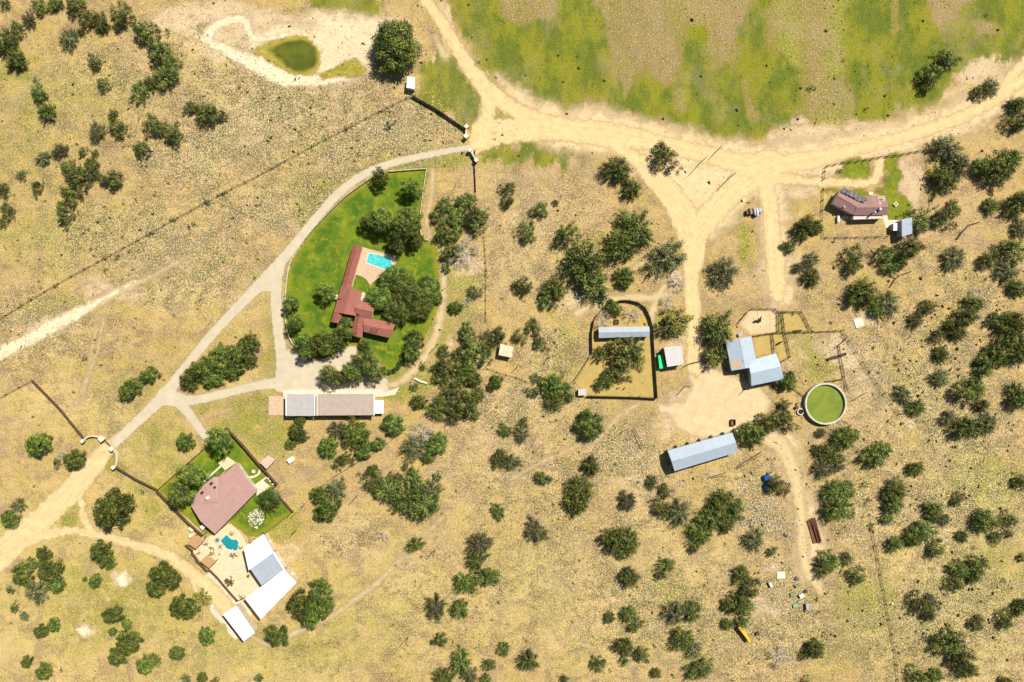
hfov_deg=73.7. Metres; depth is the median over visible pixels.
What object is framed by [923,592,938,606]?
juniper tree
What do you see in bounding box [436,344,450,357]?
juniper tree
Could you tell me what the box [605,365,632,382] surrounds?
juniper tree
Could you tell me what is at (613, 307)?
oak tree
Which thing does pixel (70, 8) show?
juniper tree
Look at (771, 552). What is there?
juniper tree
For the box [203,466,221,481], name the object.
walkway
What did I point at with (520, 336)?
juniper tree
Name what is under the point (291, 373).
driveway
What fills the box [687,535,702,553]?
juniper tree
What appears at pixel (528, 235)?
juniper tree
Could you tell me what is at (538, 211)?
juniper tree
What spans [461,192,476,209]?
juniper tree
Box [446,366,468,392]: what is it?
juniper tree
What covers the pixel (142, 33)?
juniper tree
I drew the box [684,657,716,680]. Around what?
juniper tree
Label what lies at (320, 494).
oak tree
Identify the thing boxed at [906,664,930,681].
juniper tree
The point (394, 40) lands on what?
oak tree
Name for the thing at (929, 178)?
fence
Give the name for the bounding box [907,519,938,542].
juniper tree
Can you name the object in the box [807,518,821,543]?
pipe stack
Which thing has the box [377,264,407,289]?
oak tree
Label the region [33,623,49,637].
oak tree
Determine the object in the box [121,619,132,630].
oak tree
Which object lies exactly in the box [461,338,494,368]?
juniper tree
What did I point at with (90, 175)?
juniper tree
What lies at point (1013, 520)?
juniper tree
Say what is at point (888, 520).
juniper tree
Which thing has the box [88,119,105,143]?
juniper tree
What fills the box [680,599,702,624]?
juniper tree
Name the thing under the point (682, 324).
oak tree
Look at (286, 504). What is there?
fence
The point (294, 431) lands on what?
oak tree
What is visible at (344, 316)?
oak tree
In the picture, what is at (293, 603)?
oak tree
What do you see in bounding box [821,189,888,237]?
fence
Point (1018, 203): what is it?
juniper tree
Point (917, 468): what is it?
juniper tree
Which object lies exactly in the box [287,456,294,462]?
feed box
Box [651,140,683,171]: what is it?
juniper tree
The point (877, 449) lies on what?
juniper tree
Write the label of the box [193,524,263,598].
courtyard
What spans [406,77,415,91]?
box trailer
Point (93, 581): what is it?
oak tree
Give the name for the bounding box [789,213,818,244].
juniper tree
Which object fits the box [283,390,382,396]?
concrete apron
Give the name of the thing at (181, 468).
fence
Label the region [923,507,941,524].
juniper tree
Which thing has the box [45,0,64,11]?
juniper tree
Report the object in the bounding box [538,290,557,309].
juniper tree
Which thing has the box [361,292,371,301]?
patio
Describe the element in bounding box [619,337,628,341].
oak tree
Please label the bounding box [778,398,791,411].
juniper tree
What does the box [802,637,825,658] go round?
oak tree
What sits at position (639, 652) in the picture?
juniper tree
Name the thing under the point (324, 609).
oak tree
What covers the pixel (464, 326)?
juniper tree
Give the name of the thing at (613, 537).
juniper tree
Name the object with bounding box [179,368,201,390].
oak tree
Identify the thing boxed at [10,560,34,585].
oak tree
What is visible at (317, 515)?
oak tree
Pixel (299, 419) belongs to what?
oak tree
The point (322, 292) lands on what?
lawn tree
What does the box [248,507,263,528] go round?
flowering bush
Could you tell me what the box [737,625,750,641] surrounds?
cargo trailer
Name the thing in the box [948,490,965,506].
juniper tree
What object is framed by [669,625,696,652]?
juniper tree
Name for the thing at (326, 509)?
oak tree
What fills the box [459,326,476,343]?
juniper tree
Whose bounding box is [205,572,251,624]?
farmyard dirt
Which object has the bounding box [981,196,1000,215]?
juniper tree
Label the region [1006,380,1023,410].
juniper tree
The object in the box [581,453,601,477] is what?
juniper tree
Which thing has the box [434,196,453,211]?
juniper tree
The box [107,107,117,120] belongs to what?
juniper tree
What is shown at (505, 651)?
juniper tree
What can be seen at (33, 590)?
juniper tree
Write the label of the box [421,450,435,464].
juniper tree
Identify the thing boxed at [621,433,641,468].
rubble heap
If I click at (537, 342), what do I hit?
juniper tree
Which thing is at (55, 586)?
oak tree
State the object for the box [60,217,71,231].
juniper tree
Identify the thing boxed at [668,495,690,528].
juniper tree
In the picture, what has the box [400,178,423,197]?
lawn tree
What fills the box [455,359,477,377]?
oak tree
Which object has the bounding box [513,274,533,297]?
juniper tree
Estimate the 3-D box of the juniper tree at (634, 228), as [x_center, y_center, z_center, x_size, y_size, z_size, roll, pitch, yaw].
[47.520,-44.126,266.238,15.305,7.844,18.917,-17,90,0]
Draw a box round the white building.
[244,532,298,618]
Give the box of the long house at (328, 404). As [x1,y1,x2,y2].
[285,394,383,415]
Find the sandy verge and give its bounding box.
[495,60,1023,583]
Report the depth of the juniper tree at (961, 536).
268.33 m
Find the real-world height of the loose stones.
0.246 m
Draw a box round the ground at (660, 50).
[0,0,1023,681]
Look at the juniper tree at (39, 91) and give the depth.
267.26 m
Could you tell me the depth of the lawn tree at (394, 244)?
264.02 m
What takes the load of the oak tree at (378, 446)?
on the ground at (660, 50)
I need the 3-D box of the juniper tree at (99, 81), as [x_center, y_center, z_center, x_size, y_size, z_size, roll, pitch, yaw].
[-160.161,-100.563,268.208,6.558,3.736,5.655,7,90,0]
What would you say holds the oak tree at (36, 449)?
on the ground at (660, 50)
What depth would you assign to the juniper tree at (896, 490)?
266.73 m
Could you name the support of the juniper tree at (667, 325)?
on the ground at (660, 50)
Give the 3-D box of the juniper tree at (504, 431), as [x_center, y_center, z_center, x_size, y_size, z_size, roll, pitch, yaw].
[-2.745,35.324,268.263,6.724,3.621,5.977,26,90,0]
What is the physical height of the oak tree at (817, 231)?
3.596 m
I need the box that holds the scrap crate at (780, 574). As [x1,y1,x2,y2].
[777,571,785,578]
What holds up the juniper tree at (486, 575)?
on the ground at (660, 50)
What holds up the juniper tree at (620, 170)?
on the ground at (660, 50)
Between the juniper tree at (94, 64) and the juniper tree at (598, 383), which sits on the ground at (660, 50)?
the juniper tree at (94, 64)
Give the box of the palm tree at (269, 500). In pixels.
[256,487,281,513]
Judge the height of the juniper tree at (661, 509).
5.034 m
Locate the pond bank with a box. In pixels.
[254,35,365,78]
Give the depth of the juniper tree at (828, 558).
266.89 m
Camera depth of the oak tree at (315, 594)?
266.32 m
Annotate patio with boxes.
[219,457,235,469]
[256,480,269,494]
[352,247,396,286]
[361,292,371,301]
[840,192,899,229]
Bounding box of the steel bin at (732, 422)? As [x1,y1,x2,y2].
[730,419,735,425]
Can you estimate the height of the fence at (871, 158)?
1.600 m
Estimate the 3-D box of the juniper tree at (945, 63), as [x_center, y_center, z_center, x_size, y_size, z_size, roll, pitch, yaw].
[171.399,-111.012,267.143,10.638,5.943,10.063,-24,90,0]
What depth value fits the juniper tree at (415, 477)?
266.87 m
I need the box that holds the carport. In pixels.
[223,602,257,640]
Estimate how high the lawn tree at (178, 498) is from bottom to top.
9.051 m
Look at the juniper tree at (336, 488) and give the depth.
267.46 m
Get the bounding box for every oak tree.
[0,509,21,528]
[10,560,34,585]
[20,654,33,668]
[24,432,52,456]
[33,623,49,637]
[34,660,52,679]
[35,546,52,561]
[36,558,64,582]
[45,575,65,593]
[46,617,60,631]
[62,448,87,469]
[83,156,99,172]
[88,572,102,588]
[89,538,113,562]
[91,485,136,530]
[98,552,117,568]
[101,603,126,623]
[107,647,128,666]
[108,627,117,635]
[115,629,143,654]
[117,377,142,400]
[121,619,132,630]
[135,652,153,675]
[137,365,161,382]
[146,580,166,597]
[147,560,174,581]
[162,569,182,590]
[168,646,185,659]
[169,592,202,619]
[176,432,196,450]
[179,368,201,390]
[187,355,214,380]
[193,587,212,605]
[197,672,207,681]
[198,627,215,646]
[201,370,217,388]
[206,347,231,374]
[208,372,226,386]
[214,341,228,362]
[223,340,251,370]
[223,361,245,376]
[223,364,238,379]
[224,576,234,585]
[238,332,260,352]
[242,351,258,367]
[263,624,288,646]
[285,439,296,449]
[287,587,313,620]
[289,424,308,441]
[294,416,307,425]
[301,600,320,630]
[307,576,333,604]
[309,485,327,504]
[313,507,325,521]
[313,592,335,620]
[317,433,339,457]
[317,494,342,522]
[339,314,352,326]
[340,422,370,448]
[345,415,359,422]
[353,440,372,459]
[358,340,369,351]
[363,284,392,309]
[370,19,423,74]
[370,437,386,450]
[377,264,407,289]
[381,412,407,437]
[382,296,411,328]
[391,271,426,309]
[404,327,424,351]
[408,394,427,408]
[409,296,435,322]
[416,275,440,298]
[424,431,447,454]
[427,289,442,304]
[437,396,449,410]
[448,301,463,313]
[449,405,463,420]
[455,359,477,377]
[464,371,482,386]
[487,375,504,391]
[540,372,565,397]
[573,409,604,443]
[604,298,622,316]
[614,267,634,288]
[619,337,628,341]
[634,352,645,371]
[652,306,694,335]
[733,420,765,447]
[756,420,768,435]
[775,370,796,390]
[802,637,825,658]
[810,219,823,234]
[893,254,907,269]
[926,667,942,681]
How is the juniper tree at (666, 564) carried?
on the ground at (660, 50)
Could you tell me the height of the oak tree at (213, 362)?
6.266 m
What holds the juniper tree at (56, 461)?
on the ground at (660, 50)
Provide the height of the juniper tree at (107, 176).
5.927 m
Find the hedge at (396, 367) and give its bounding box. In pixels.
[382,353,404,374]
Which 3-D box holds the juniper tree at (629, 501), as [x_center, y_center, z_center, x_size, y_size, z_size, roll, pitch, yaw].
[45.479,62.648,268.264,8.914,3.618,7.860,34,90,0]
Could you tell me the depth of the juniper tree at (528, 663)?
266.96 m
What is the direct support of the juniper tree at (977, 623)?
on the ground at (660, 50)
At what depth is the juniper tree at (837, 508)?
266.29 m
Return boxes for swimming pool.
[220,534,238,550]
[366,253,392,269]
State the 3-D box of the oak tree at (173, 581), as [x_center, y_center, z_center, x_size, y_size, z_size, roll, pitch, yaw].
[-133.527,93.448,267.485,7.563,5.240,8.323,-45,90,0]
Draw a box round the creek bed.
[0,15,349,636]
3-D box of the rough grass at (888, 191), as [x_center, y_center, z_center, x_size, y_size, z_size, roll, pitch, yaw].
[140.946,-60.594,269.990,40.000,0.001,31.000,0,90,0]
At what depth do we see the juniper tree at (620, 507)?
268.81 m
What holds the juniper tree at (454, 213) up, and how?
on the ground at (660, 50)
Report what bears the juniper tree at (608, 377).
on the pen soil at (641, 381)
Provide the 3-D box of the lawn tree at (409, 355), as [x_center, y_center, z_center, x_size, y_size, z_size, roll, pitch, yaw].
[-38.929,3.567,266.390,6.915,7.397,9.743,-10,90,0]
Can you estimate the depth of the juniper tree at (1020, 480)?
267.71 m
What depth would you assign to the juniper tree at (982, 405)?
267.92 m
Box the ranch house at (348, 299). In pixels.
[331,245,394,337]
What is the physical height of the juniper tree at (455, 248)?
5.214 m
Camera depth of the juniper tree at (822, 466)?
267.35 m
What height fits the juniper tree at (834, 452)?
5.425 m
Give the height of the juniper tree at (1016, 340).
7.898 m
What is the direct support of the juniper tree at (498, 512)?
on the ground at (660, 50)
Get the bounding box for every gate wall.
[80,435,106,442]
[108,446,119,469]
[463,124,468,139]
[467,148,478,162]
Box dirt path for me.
[75,34,825,646]
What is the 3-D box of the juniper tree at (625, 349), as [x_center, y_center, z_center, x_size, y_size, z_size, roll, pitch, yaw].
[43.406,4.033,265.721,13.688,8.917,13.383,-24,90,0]
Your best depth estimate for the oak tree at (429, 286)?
265.33 m
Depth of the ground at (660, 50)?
270.00 m
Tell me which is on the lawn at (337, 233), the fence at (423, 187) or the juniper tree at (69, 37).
the fence at (423, 187)
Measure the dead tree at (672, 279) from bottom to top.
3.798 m
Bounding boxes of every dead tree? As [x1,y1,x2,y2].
[407,419,433,444]
[448,248,466,268]
[455,234,481,266]
[597,310,611,327]
[624,306,642,322]
[661,296,674,310]
[670,274,685,289]
[772,644,792,667]
[971,285,985,299]
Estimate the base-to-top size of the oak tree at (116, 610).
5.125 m
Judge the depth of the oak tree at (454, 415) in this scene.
267.09 m
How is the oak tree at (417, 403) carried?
on the ground at (660, 50)
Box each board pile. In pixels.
[630,428,643,449]
[707,466,718,475]
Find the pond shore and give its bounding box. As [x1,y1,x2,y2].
[242,9,387,84]
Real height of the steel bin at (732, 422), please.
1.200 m
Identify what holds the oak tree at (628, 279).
on the ground at (660, 50)
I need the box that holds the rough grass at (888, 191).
[825,152,912,219]
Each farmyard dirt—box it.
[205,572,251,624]
[655,363,771,437]
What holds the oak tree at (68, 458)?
on the ground at (660, 50)
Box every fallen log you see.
[414,377,426,383]
[956,222,979,239]
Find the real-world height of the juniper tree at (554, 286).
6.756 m
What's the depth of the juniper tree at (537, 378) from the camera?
268.75 m
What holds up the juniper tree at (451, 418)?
on the ground at (660, 50)
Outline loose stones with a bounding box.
[0,0,1023,681]
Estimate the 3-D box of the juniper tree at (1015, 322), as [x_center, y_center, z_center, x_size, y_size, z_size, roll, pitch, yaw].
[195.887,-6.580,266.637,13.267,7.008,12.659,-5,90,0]
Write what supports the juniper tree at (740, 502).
on the ground at (660, 50)
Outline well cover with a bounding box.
[853,317,863,327]
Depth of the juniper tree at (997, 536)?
268.01 m
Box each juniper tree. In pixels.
[0,0,11,9]
[0,26,18,54]
[0,182,14,197]
[0,200,16,219]
[0,218,8,227]
[3,47,28,70]
[5,585,14,593]
[9,497,27,512]
[10,20,25,37]
[10,599,20,613]
[14,170,27,180]
[19,611,28,620]
[21,11,35,28]
[24,556,38,568]
[24,579,48,606]
[29,0,49,15]
[30,77,48,103]
[30,181,44,198]
[33,151,50,165]
[36,101,57,122]
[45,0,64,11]
[51,142,68,159]
[53,458,61,469]
[54,200,78,221]
[58,25,78,53]
[59,159,80,175]
[59,184,87,205]
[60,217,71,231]
[63,165,93,190]
[65,0,87,16]
[76,27,86,35]
[78,9,99,32]
[78,146,90,157]
[79,165,99,181]
[87,53,101,70]
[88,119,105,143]
[90,12,111,34]
[91,149,98,157]
[96,78,113,91]
[97,168,123,189]
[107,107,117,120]
[107,120,127,138]
[109,0,135,29]
[129,79,150,103]
[132,20,169,42]
[132,140,151,157]
[142,111,167,138]
[143,73,159,92]
[145,35,173,63]
[148,653,162,666]
[151,61,180,90]
[163,52,183,71]
[163,119,186,144]
[180,673,191,681]
[182,100,199,113]
[194,102,217,126]
[214,110,227,121]
[254,673,263,681]
[325,475,347,500]
[327,421,345,438]
[331,462,341,471]
[335,451,355,465]
[357,468,383,494]
[367,464,380,476]
[374,474,404,503]
[388,471,402,484]
[390,475,422,516]
[398,433,426,463]
[405,465,423,489]
[405,483,441,524]
[405,536,427,553]
[408,383,418,390]
[419,474,445,502]
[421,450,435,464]
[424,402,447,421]
[425,591,448,622]
[429,210,444,223]
[430,354,459,376]
[430,383,461,406]
[430,632,447,646]
[431,218,454,243]
[431,370,447,385]
[432,666,453,681]
[433,470,441,480]
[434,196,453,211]
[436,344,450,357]
[437,205,464,231]
[439,247,453,260]
[442,263,450,273]
[442,406,464,426]
[445,242,463,261]
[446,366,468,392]
[447,225,463,246]
[448,388,477,417]
[449,597,469,619]
[451,345,468,362]
[451,643,471,677]
[452,194,477,209]
[452,571,475,593]
[458,205,486,229]
[459,320,472,334]
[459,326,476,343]
[459,665,478,681]
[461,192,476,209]
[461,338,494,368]
[463,388,480,404]
[464,531,493,556]
[465,401,482,419]
[465,549,490,570]
[466,283,483,300]
[467,220,488,236]
[467,584,478,593]
[471,566,501,585]
[473,386,485,403]
[475,206,489,222]
[475,334,487,350]
[476,342,492,355]
[478,672,491,681]
[479,324,506,345]
[481,658,496,670]
[483,337,496,352]
[490,447,509,469]
[491,501,505,520]
[496,641,509,657]
[497,421,512,437]
[499,182,515,196]
[500,191,514,210]
[502,453,522,469]
[511,327,528,343]
[513,219,537,243]
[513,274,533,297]
[513,425,529,445]
[516,416,528,428]
[516,647,539,671]
[522,386,539,397]
[524,514,550,545]
[525,316,541,340]
[529,372,542,384]
[530,201,549,216]
[533,336,548,350]
[533,470,552,485]
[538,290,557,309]
[539,273,567,300]
[544,394,564,412]
[555,219,583,249]
[558,381,574,401]
[559,234,609,287]
[561,675,569,681]
[562,493,589,518]
[563,473,596,509]
[576,265,610,303]
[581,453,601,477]
[590,653,607,673]
[591,376,607,391]
[592,346,607,362]
[597,155,632,183]
[598,526,630,555]
[601,227,641,259]
[601,369,616,388]
[603,610,615,624]
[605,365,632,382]
[606,337,640,369]
[609,637,635,655]
[611,206,657,248]
[616,489,637,512]
[616,548,631,560]
[617,500,627,511]
[617,526,640,559]
[617,565,642,589]
[619,604,638,622]
[619,654,628,666]
[620,178,643,200]
[624,335,643,365]
[628,616,645,632]
[631,645,650,663]
[638,237,687,278]
[646,475,657,490]
[649,667,661,678]
[650,493,671,517]
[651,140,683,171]
[652,317,679,338]
[654,569,666,579]
[655,556,676,570]
[657,483,674,498]
[661,599,687,625]
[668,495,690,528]
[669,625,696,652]
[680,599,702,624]
[682,639,704,659]
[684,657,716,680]
[685,518,714,544]
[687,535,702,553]
[695,505,726,531]
[699,308,733,348]
[703,348,726,369]
[706,487,741,525]
[707,255,740,289]
[716,344,728,361]
[720,601,732,611]
[720,618,734,631]
[721,496,746,522]
[721,517,735,534]
[722,590,753,617]
[731,565,752,587]
[734,616,749,633]
[737,571,759,600]
[739,524,764,553]
[739,599,756,615]
[756,412,778,432]
[766,546,777,557]
[767,471,790,494]
[773,409,800,432]
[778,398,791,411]
[780,239,795,252]
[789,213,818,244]
[791,263,803,273]
[798,265,821,287]
[799,650,807,660]
[803,250,819,268]
[811,443,824,453]
[811,455,833,480]
[812,559,828,573]
[813,442,844,466]
[813,566,832,581]
[814,427,826,437]
[817,548,841,573]
[820,477,852,505]
[821,492,854,525]
[825,456,847,475]
[833,424,859,449]
[834,242,863,274]
[840,551,852,565]
[843,479,856,498]
[845,275,881,309]
[845,504,855,518]
[847,565,866,587]
[849,429,859,441]
[858,440,893,468]
[868,303,887,321]
[870,243,895,265]
[874,441,891,457]
[875,290,901,319]
[880,259,899,274]
[880,511,892,524]
[881,475,908,504]
[883,489,904,515]
[884,535,903,554]
[894,237,928,262]
[894,384,911,402]
[898,205,930,234]
[904,524,923,547]
[905,399,926,416]
[905,461,925,476]
[905,589,928,614]
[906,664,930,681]
[907,311,924,331]
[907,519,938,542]
[916,299,938,314]
[917,64,942,91]
[917,600,941,621]
[921,501,945,515]
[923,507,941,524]
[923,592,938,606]
[925,133,965,165]
[926,368,951,388]
[927,163,962,195]
[927,533,945,558]
[928,328,946,343]
[929,623,967,657]
[931,49,961,72]
[931,205,956,230]
[933,346,949,364]
[938,409,960,427]
[939,511,950,527]
[940,244,968,272]
[942,316,969,341]
[943,151,971,177]
[943,574,964,595]
[944,643,976,672]
[946,198,961,216]
[946,557,972,578]
[947,415,984,438]
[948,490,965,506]
[949,306,981,330]
[950,377,977,404]
[951,661,979,678]
[954,530,969,542]
[962,295,986,312]
[966,377,986,398]
[966,554,990,579]
[966,569,981,585]
[968,613,984,631]
[969,81,989,101]
[970,156,993,179]
[971,396,991,413]
[972,505,1002,535]
[973,350,996,382]
[976,411,998,436]
[978,244,999,269]
[979,149,1019,190]
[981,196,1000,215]
[982,76,999,96]
[982,311,1005,327]
[982,330,1015,367]
[989,530,1002,546]
[991,608,1012,630]
[992,238,1023,268]
[992,258,1020,285]
[996,310,1023,338]
[998,147,1023,166]
[999,509,1018,529]
[999,676,1012,681]
[1000,190,1023,217]
[1000,338,1023,364]
[1002,110,1023,132]
[1003,529,1013,538]
[1004,329,1023,364]
[1006,96,1023,114]
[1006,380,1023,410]
[1007,278,1023,297]
[1010,597,1023,619]
[1011,214,1023,238]
[1011,472,1023,487]
[1016,552,1023,561]
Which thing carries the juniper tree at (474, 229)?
on the ground at (660, 50)
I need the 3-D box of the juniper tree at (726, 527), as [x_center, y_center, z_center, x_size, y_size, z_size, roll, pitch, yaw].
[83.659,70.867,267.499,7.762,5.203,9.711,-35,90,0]
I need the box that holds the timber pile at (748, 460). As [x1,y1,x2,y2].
[735,452,762,469]
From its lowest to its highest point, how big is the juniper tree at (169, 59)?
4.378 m
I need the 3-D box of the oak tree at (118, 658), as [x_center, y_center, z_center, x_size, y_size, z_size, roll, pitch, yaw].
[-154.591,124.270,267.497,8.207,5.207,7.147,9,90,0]
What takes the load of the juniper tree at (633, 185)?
on the ground at (660, 50)
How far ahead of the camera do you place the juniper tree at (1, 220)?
268.45 m
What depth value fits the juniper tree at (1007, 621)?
267.50 m
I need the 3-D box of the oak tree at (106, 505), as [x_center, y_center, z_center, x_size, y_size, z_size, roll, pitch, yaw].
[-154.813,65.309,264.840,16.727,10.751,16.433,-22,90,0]
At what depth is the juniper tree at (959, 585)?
267.30 m
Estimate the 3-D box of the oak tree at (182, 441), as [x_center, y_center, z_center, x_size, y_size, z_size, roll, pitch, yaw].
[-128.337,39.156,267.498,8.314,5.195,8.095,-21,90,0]
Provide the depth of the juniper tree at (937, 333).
267.84 m
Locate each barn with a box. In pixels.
[666,428,737,470]
[724,336,755,370]
[747,353,782,385]
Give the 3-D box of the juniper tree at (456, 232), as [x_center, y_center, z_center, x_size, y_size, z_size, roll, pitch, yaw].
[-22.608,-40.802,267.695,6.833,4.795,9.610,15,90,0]
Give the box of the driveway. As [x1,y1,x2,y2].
[111,144,470,446]
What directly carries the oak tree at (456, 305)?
on the ground at (660, 50)
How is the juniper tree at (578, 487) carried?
on the ground at (660, 50)
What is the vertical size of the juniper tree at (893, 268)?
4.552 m
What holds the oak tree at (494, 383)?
on the ground at (660, 50)
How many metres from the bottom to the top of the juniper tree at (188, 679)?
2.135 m
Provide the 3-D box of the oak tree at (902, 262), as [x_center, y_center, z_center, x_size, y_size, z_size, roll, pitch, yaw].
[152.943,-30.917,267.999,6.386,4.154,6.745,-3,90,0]
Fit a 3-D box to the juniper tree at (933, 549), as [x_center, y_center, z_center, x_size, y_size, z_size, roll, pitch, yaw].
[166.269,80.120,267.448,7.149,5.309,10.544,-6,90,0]
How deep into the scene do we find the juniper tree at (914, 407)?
267.74 m
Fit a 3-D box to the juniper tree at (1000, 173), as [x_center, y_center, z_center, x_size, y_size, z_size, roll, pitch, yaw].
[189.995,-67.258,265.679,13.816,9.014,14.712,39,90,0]
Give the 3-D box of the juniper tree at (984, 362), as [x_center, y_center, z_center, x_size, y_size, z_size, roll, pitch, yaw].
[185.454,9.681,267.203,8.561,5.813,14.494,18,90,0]
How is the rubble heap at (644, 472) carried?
on the ground at (660, 50)
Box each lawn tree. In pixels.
[166,479,195,508]
[176,462,210,485]
[203,426,234,454]
[282,293,300,312]
[286,313,304,331]
[292,332,312,349]
[298,344,314,359]
[305,337,323,355]
[313,328,333,350]
[315,282,336,302]
[318,339,335,357]
[318,364,341,386]
[327,333,345,351]
[332,318,356,339]
[333,371,348,383]
[340,362,355,380]
[347,365,363,381]
[350,348,375,374]
[359,210,379,230]
[364,357,387,380]
[371,166,389,185]
[372,206,398,232]
[387,232,405,253]
[389,214,422,242]
[396,206,423,224]
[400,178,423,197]
[404,337,420,361]
[408,231,424,247]
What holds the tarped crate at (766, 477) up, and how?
on the ground at (660, 50)
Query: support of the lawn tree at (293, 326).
on the lawn at (337, 233)
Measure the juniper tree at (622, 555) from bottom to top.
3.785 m
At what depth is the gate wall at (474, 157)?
267.64 m
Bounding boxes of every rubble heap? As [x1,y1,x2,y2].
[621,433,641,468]
[634,440,652,496]
[672,473,691,489]
[740,515,761,528]
[744,498,786,515]
[757,512,800,546]
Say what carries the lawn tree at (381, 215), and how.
on the lawn at (337, 233)
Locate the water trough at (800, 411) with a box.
[797,408,803,414]
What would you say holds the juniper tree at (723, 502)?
on the ground at (660, 50)
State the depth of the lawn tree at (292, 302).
264.63 m
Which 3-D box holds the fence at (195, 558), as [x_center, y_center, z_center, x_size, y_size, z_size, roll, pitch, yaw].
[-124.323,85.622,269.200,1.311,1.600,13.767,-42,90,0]
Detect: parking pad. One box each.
[269,396,285,414]
[382,387,398,396]
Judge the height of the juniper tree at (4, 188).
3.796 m
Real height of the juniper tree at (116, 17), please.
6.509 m
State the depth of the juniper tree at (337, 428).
267.85 m
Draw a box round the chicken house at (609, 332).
[598,327,649,337]
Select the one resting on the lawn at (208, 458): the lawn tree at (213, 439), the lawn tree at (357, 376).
the lawn tree at (213, 439)
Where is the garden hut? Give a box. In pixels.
[578,389,585,395]
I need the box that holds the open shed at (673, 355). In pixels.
[662,346,683,366]
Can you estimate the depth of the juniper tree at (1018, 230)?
268.14 m
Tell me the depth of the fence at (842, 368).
269.14 m
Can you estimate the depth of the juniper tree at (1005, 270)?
267.51 m
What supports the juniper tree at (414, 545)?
on the ground at (660, 50)
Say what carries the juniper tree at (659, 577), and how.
on the ground at (660, 50)
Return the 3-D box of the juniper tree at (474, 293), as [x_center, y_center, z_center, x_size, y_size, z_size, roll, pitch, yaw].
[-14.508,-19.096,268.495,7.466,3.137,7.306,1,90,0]
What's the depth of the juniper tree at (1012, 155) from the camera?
267.07 m
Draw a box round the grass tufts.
[0,0,1023,681]
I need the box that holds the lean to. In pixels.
[260,455,275,468]
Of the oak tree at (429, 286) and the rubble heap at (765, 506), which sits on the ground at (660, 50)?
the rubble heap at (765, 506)
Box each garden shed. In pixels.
[499,344,512,357]
[890,223,899,230]
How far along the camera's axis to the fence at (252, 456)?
268.85 m
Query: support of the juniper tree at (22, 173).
on the ground at (660, 50)
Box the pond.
[273,40,315,70]
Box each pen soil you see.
[575,301,655,397]
[738,307,777,335]
[752,312,808,360]
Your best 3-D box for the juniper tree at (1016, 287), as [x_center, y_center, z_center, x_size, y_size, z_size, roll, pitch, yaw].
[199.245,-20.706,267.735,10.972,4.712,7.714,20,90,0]
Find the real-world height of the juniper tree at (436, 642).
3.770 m
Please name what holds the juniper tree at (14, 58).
on the ground at (660, 50)
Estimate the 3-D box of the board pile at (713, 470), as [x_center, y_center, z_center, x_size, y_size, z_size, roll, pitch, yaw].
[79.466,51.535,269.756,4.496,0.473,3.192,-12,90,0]
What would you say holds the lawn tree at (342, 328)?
on the lawn at (337, 233)
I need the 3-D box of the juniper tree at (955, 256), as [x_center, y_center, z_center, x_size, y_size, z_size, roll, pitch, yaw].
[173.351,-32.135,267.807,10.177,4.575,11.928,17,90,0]
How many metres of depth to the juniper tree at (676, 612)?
267.31 m
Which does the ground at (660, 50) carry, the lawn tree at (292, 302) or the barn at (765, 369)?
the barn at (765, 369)
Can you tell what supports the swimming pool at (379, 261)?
on the patio at (369, 273)
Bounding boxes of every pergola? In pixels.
[188,534,204,548]
[200,554,217,567]
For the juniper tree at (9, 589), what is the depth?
268.90 m
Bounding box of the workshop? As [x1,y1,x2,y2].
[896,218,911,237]
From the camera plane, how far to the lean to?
267.81 m
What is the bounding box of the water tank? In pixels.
[803,383,846,424]
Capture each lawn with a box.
[160,429,290,536]
[284,166,439,369]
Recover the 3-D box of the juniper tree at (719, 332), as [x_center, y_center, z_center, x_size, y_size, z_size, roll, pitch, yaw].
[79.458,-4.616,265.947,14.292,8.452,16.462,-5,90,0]
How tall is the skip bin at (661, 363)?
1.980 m
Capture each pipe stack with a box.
[777,482,791,498]
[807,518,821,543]
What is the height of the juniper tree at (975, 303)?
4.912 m
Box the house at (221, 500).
[191,463,257,533]
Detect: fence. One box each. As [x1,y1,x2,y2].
[1,95,411,317]
[30,380,84,438]
[115,467,156,490]
[155,490,206,535]
[157,448,204,489]
[184,544,207,570]
[208,569,245,600]
[225,427,277,488]
[279,497,292,511]
[284,176,372,349]
[389,168,428,239]
[412,95,465,128]
[591,300,657,398]
[736,308,779,328]
[755,330,837,335]
[778,311,810,330]
[781,312,790,361]
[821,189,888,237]
[823,149,926,179]
[838,346,847,390]
[842,330,901,416]
[868,514,898,681]
[926,149,932,205]
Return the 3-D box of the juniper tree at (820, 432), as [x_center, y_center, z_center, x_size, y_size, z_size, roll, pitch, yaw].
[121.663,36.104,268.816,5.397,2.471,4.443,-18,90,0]
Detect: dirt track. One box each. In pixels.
[0,434,234,615]
[420,0,1023,376]
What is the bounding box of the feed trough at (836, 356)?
[827,353,846,360]
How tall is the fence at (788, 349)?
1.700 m
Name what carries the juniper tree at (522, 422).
on the ground at (660, 50)
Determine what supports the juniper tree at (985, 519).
on the ground at (660, 50)
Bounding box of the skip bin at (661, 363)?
[657,355,664,368]
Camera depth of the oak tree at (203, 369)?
265.26 m
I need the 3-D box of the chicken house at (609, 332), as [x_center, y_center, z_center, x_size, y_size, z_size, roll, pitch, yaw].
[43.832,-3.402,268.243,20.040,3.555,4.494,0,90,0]
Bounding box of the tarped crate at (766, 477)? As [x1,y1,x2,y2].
[763,474,769,480]
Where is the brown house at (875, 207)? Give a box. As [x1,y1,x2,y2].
[830,188,887,219]
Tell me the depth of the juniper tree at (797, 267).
268.82 m
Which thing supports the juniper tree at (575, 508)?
on the ground at (660, 50)
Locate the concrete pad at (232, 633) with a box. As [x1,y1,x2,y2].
[222,613,237,639]
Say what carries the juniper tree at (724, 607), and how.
on the ground at (660, 50)
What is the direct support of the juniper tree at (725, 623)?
on the ground at (660, 50)

